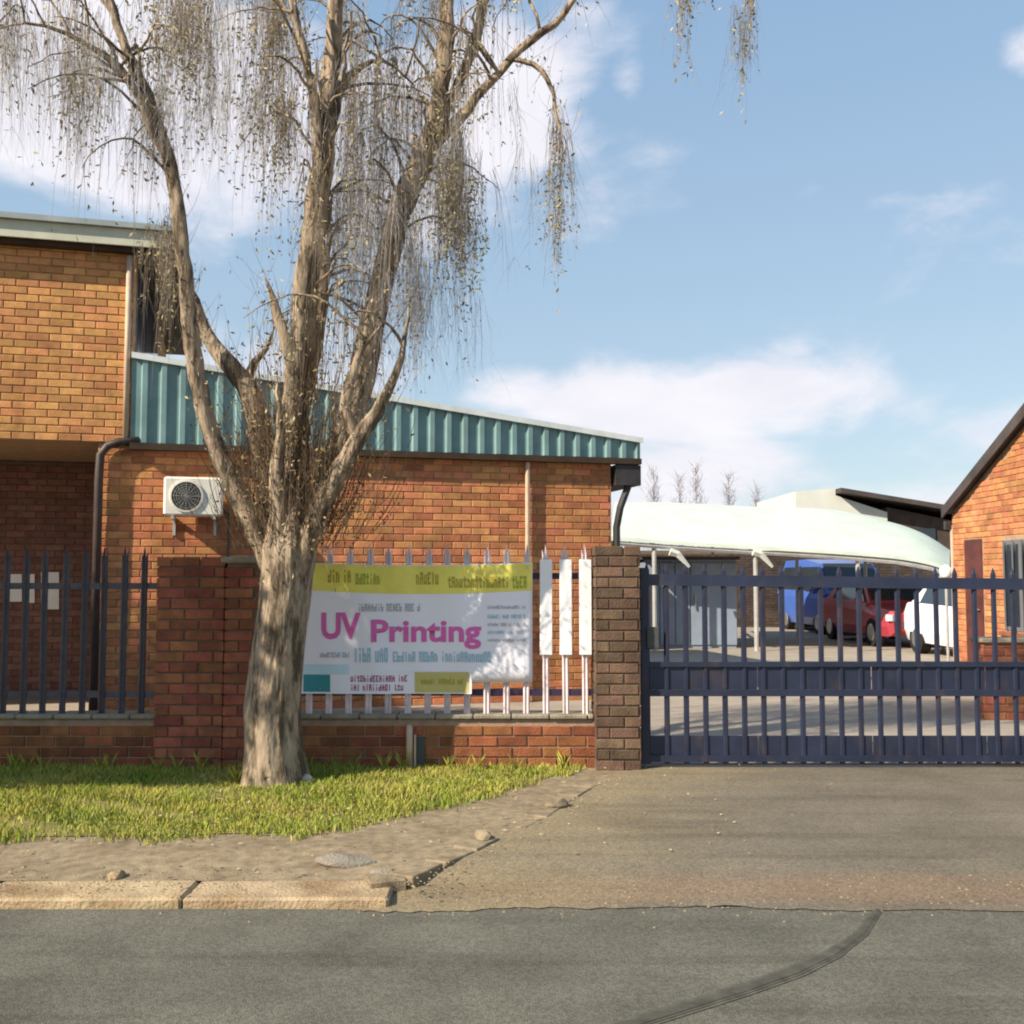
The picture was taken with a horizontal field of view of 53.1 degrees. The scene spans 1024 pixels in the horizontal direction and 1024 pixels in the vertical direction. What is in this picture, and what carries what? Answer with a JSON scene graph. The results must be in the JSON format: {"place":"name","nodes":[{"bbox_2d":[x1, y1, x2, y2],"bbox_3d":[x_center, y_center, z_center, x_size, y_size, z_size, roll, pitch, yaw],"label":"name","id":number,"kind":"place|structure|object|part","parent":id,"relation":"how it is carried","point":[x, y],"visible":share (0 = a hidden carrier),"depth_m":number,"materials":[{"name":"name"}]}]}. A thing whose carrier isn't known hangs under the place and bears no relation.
{"place":"outdoors","nodes":[
{"label":"outdoors","id":0,"kind":"place"},
{"bbox_2d":[0,211,202,710],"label":"building","id":1,"kind":"structure","parent":0,"point":[72,333],"depth_m":11.21,"materials":[{"name":"orange brick"}]},
{"bbox_2d":[10,574,21,601],"bbox_3d":[-6.242,0.950,12.822,0.200,0.344,0.010,1,-4,-15],"label":"notice","id":2,"kind":"object","parent":1,"relation":"attached to","point":[15,595],"visible":0.43,"depth_m":12.82,"materials":[{"name":"paper"}]},
{"bbox_2d":[29,574,34,602],"bbox_3d":[-6.067,0.961,12.868,0.135,0.361,0.010,1,-4,-15],"label":"notice","id":3,"kind":"object","parent":1,"relation":"attached to","point":[32,592],"visible":0.36,"depth_m":12.87,"materials":[{"name":"paper"}]},
{"bbox_2d":[41,572,58,608],"bbox_3d":[-5.833,0.994,12.929,0.221,0.468,0.010,1,-4,-15],"label":"notice","id":4,"kind":"object","parent":1,"relation":"attached to","point":[53,597],"visible":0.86,"depth_m":12.94,"materials":[{"name":"paper"}]},
{"bbox_2d":[135,263,157,355],"bbox_3d":[-4.644,-2.105,13.053,0.020,1.270,3.000,1,-4,-15],"label":"window","id":5,"kind":"structure","parent":1,"relation":"in","point":[143,322],"depth_m":12.48,"materials":[{"name":"black glass"}]},
{"bbox_2d":[0,767,630,880],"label":"pavement","id":6,"kind":"structure","parent":0,"point":[84,858],"depth_m":5.63,"materials":[{"name":"beige concrete"}]},
{"bbox_2d":[107,870,125,880],"bbox_3d":[-2.008,1.844,5.197,0.070,0.046,0.093,0,-4,4],"label":"kerb rock","id":7,"kind":"object","parent":6,"relation":"on","point":[116,875],"visible":1,"depth_m":5.17,"materials":[{"name":"beige stone"}]},
{"bbox_2d":[153,557,227,767],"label":"garden wall","id":8,"kind":"structure","parent":6,"relation":"on","point":[189,664],"depth_m":8.03,"materials":[{"name":"red brick"}]},
{"bbox_2d":[221,557,260,768],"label":"brick pillar","id":9,"kind":"structure","parent":6,"relation":"on","point":[242,579],"depth_m":8.00,"materials":[{"name":"red brick"}]},
{"bbox_2d":[0,761,585,845],"bbox_3d":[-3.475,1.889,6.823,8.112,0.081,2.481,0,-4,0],"label":"grass","id":10,"kind":"structure","parent":6,"relation":"on","point":[79,772],"depth_m":6.86,"materials":[{"name":"green plant"}]},
{"bbox_2d":[6,751,570,782],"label":"weeds","id":11,"kind":"object","parent":10,"relation":"on","point":[12,761],"visible":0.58,"depth_m":7.89,"materials":[{"name":"green plant"}]},
{"bbox_2d":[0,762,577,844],"bbox_3d":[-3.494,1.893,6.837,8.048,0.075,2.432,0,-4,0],"label":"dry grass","id":12,"kind":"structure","parent":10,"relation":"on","point":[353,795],"depth_m":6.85,"materials":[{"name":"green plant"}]},
{"bbox_2d":[302,774,312,783],"bbox_3d":[-1.495,1.937,7.423,0.116,0.079,0.091,-3,-5,41],"label":"pale stone","id":13,"kind":"object","parent":10,"relation":"on","point":[306,777],"visible":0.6,"depth_m":7.39,"materials":[{"name":"grey stone"}]},
{"bbox_2d":[0,0,765,788],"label":"willow tree","id":14,"kind":"object","parent":10,"relation":"on","point":[282,512],"visible":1,"depth_m":7.58,"materials":[{"name":"brown plant"}]},
{"bbox_2d":[406,724,424,768],"bbox_3d":[-0.756,1.842,8.007,0.148,0.362,0.074,0,-4,0],"label":"drain pipe","id":15,"kind":"object","parent":10,"relation":"on","point":[419,750],"visible":0.78,"depth_m":8.01,"materials":[{"name":"grey metal"}]},
{"bbox_2d":[315,852,374,867],"bbox_3d":[-0.880,1.839,5.412,0.315,0.053,0.176,6,3,-5],"label":"concrete lump","id":16,"kind":"object","parent":6,"relation":"on","point":[338,860],"visible":0.99,"depth_m":5.37,"materials":[{"name":"grey concrete"}]},
{"bbox_2d":[370,868,393,873],"bbox_3d":[-0.651,1.836,5.206,0.152,0.049,0.093,-2,-4,24],"label":"concrete lump","id":17,"kind":"object","parent":6,"relation":"on","point":[382,870],"visible":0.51,"depth_m":5.19,"materials":[{"name":"beige concrete"}]},
{"bbox_2d":[2,763,953,877],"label":"fallen leaves","id":18,"kind":"object","parent":6,"relation":"on","point":[334,815],"visible":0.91,"depth_m":6.14,"materials":[{"name":"beige plant"}]},
{"bbox_2d":[591,546,641,769],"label":"gate pillar","id":19,"kind":"structure","parent":6,"relation":"on","point":[615,663],"depth_m":7.97,"materials":[{"name":"brown brick"}]},
{"bbox_2d":[97,352,642,710],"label":"brick wing","id":20,"kind":"structure","parent":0,"point":[477,481],"depth_m":12.02,"materials":[{"name":"orange brick"}]},
{"bbox_2d":[163,477,229,556],"bbox_3d":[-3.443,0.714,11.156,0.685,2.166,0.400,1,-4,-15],"label":"air conditioner","id":21,"kind":"object","parent":20,"relation":"attached to","point":[190,490],"visible":0.94,"depth_m":11.02,"materials":[{"name":"white metal"}]},
{"bbox_2d":[0,881,746,906],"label":"ground","id":22,"kind":"structure","parent":0,"point":[199,882],"depth_m":5.00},
{"bbox_2d":[0,880,392,908],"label":"kerb","id":23,"kind":"structure","parent":22,"relation":"on","point":[242,895],"depth_m":4.92,"materials":[{"name":"beige concrete"}]},
{"bbox_2d":[0,710,594,767],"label":"boundary wall","id":24,"kind":"structure","parent":22,"relation":"on","point":[496,737],"depth_m":8.05,"materials":[{"name":"brick"}]},
{"bbox_2d":[0,546,158,713],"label":"palisade fence","id":25,"kind":"object","parent":24,"relation":"on","point":[82,694],"visible":0.96,"depth_m":8.16,"materials":[{"name":"metal"}]},
{"bbox_2d":[301,543,593,714],"bbox_3d":[-0.682,0.932,8.174,2.666,1.367,0.077,0,-4,0],"label":"palisade fence","id":26,"kind":"object","parent":24,"relation":"on","point":[565,575],"visible":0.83,"depth_m":8.14,"materials":[{"name":"white metal"}]},
{"bbox_2d":[301,561,531,693],"bbox_3d":[-0.765,0.915,8.148,1.857,1.048,0.084,0,-4,0],"label":"banner","id":27,"kind":"object","parent":26,"relation":"attached to","point":[416,629],"visible":0.98,"depth_m":8.13,"materials":[{"name":"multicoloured plastic"}]},
{"bbox_2d":[364,773,623,893],"bbox_3d":[0.110,1.950,6.424,0.277,0.130,3.259,-2,-4,28],"label":"driveway edging","id":28,"kind":"object","parent":22,"relation":"on","point":[422,869],"visible":0.51,"depth_m":5.48,"materials":[{"name":"beige concrete"}]},
{"bbox_2d":[475,830,490,840],"bbox_3d":[-0.165,1.841,5.837,0.095,0.060,0.193,1,-4,-12],"label":"gravel rock","id":29,"kind":"object","parent":28,"relation":"on","point":[483,835],"visible":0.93,"depth_m":5.78,"materials":[{"name":"beige stone"}]},
{"bbox_2d":[544,798,568,808],"bbox_3d":[0.293,1.892,6.641,0.166,0.066,0.106,2,-4,-23],"label":"gravel rock","id":30,"kind":"object","parent":28,"relation":"on","point":[560,803],"visible":0.96,"depth_m":6.61,"materials":[{"name":"beige stone"}]},
{"bbox_2d":[664,468,690,550],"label":"bare tree","id":31,"kind":"object","parent":22,"relation":"on","point":[678,484],"visible":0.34,"depth_m":62.17,"materials":[{"name":"plant"}]},
{"bbox_2d":[685,459,706,546],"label":"bare tree","id":32,"kind":"object","parent":22,"relation":"on","point":[695,482],"visible":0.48,"depth_m":64.21,"materials":[{"name":"plant"}]},
{"bbox_2d":[715,468,742,548],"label":"bare tree","id":33,"kind":"object","parent":22,"relation":"on","point":[728,495],"visible":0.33,"depth_m":66.14,"materials":[{"name":"plant"}]},
{"bbox_2d":[746,480,768,549],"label":"bare tree","id":34,"kind":"object","parent":22,"relation":"on","point":[757,500],"visible":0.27,"depth_m":68.18,"materials":[{"name":"plant"}]},
{"bbox_2d":[0,907,1023,1023],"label":"road","id":35,"kind":"structure","parent":0,"point":[545,965],"depth_m":4.16,"materials":[{"name":"grey asphalt"}]},
{"bbox_2d":[0,770,1023,927],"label":"grit","id":36,"kind":"object","parent":35,"relation":"on","point":[457,899],"visible":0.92,"depth_m":5.03,"materials":[{"name":"grey gravel"}]},
{"bbox_2d":[608,908,881,1023],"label":"tyre mark","id":37,"kind":"object","parent":35,"relation":"on","point":[745,987],"visible":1,"depth_m":3.95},
{"bbox_2d":[0,0,1023,550],"label":"sky","id":38,"kind":"structure","parent":0,"point":[824,289],"materials":[{"name":"blue"}]},
{"bbox_2d":[6,627,1023,762],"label":"courtyard","id":39,"kind":"structure","parent":0,"point":[812,703],"depth_m":11.70,"materials":[{"name":"grey concrete"}]},
{"bbox_2d":[639,462,662,550],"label":"bare tree","id":40,"kind":"object","parent":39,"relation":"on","point":[653,490],"visible":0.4,"depth_m":60.15,"materials":[{"name":"plant"}]},
{"bbox_2d":[638,557,739,647],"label":"steel shed","id":41,"kind":"structure","parent":39,"relation":"on","point":[713,565],"depth_m":21.41,"materials":[{"name":"silver metal"}]},
{"bbox_2d":[611,502,950,650],"bbox_3d":[6.396,1.440,25.139,9.049,3.261,9.640,0,-4,0],"label":"carport","id":42,"kind":"object","parent":39,"relation":"on","point":[755,531],"visible":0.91,"depth_m":21.25,"materials":[{"name":"white paint"}]},
{"bbox_2d":[777,559,875,633],"bbox_3d":[8.660,2.256,27.714,2.080,1.945,4.158,0,-4,-3],"label":"parked car","id":43,"kind":"object","parent":39,"relation":"on","point":[810,567],"visible":0.25,"depth_m":27.04,"materials":[{"name":"blue paint"}]},
{"bbox_3d":[7.867,1.834,27.974,0.120,0.650,3.250,0,-4,-3],"label":"side window","id":44,"kind":"part","parent":43,"relation":"part of","materials":[{"name":"grey glass"}]},
{"bbox_2d":[823,588,922,645],"bbox_3d":[8.450,2.224,23.192,2.000,1.445,4.028,0,-4,-2],"label":"parked car","id":45,"kind":"object","parent":39,"relation":"on","point":[868,612],"visible":0.39,"depth_m":22.44,"materials":[{"name":"red paint"}]},
{"bbox_3d":[7.741,1.858,23.480,0.120,0.340,2.050,0,-4,-2],"label":"side window","id":46,"kind":"part","parent":45,"relation":"part of","materials":[{"name":"grey glass"}]},
{"bbox_2d":[904,589,952,652],"bbox_3d":[8.720,1.940,18.651,2.000,1.445,4.028,0,-4,-2],"label":"parked car","id":47,"kind":"object","parent":39,"relation":"on","point":[926,619],"visible":0.16,"depth_m":19.45,"materials":[{"name":"white paint"}]},
{"bbox_3d":[8.011,1.574,18.939,0.120,0.340,2.050,0,-4,-2],"label":"side window","id":48,"kind":"part","parent":47,"relation":"part of","materials":[{"name":"grey glass"}]},
{"bbox_2d":[939,565,950,660],"bbox_3d":[7.276,1.729,17.125,0.200,1.685,0.200,0,-4,0],"label":"post","id":49,"kind":"object","parent":39,"relation":"on","point":[945,571],"visible":0.73,"depth_m":17.10,"materials":[{"name":"white plastic"}]},
{"bbox_2d":[941,403,1023,660],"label":"guardhouse","id":50,"kind":"structure","parent":39,"relation":"on","point":[983,505],"depth_m":14.84,"materials":[{"name":"orange brick"}]},
{"bbox_2d":[964,539,984,660],"bbox_3d":[6.934,1.438,15.390,0.053,2.050,0.580,0,-4,0],"label":"door","id":51,"kind":"structure","parent":50,"relation":"in","point":[973,555],"depth_m":15.46,"materials":[{"name":"brown wood"}]},
{"bbox_2d":[998,539,1023,636],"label":"window","id":52,"kind":"structure","parent":50,"relation":"in","point":[1013,550],"depth_m":14.13,"materials":[{"name":"grey glass"}]},
{"bbox_2d":[357,763,1023,911],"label":"driveway","id":53,"kind":"structure","parent":0,"point":[915,837],"depth_m":5.70,"materials":[{"name":"beige concrete"}]},
{"bbox_2d":[640,564,1023,766],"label":"metal gate","id":54,"kind":"structure","parent":53,"relation":"on","point":[782,678],"depth_m":8.08,"materials":[{"name":"blue metal"}]},
{"bbox_2d":[638,551,950,626],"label":"yard wall","id":55,"kind":"structure","parent":0,"point":[772,601],"depth_m":30.15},
{"bbox_2d":[757,488,952,550],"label":"building","id":56,"kind":"structure","parent":0,"point":[924,517],"depth_m":32.10,"materials":[{"name":"white paint"}]},
{"bbox_2d":[916,528,935,539],"bbox_3d":[12.966,0.815,32.085,0.600,0.600,0.047,0,-4,0],"label":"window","id":57,"kind":"structure","parent":56,"relation":"in","point":[931,532],"depth_m":32.07,"materials":[{"name":"grey glass"}]},
{"bbox_2d":[970,637,1023,719],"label":"wall","id":58,"kind":"structure","parent":0,"point":[987,702],"depth_m":10.71,"materials":[{"name":"red brick"}]}
]}

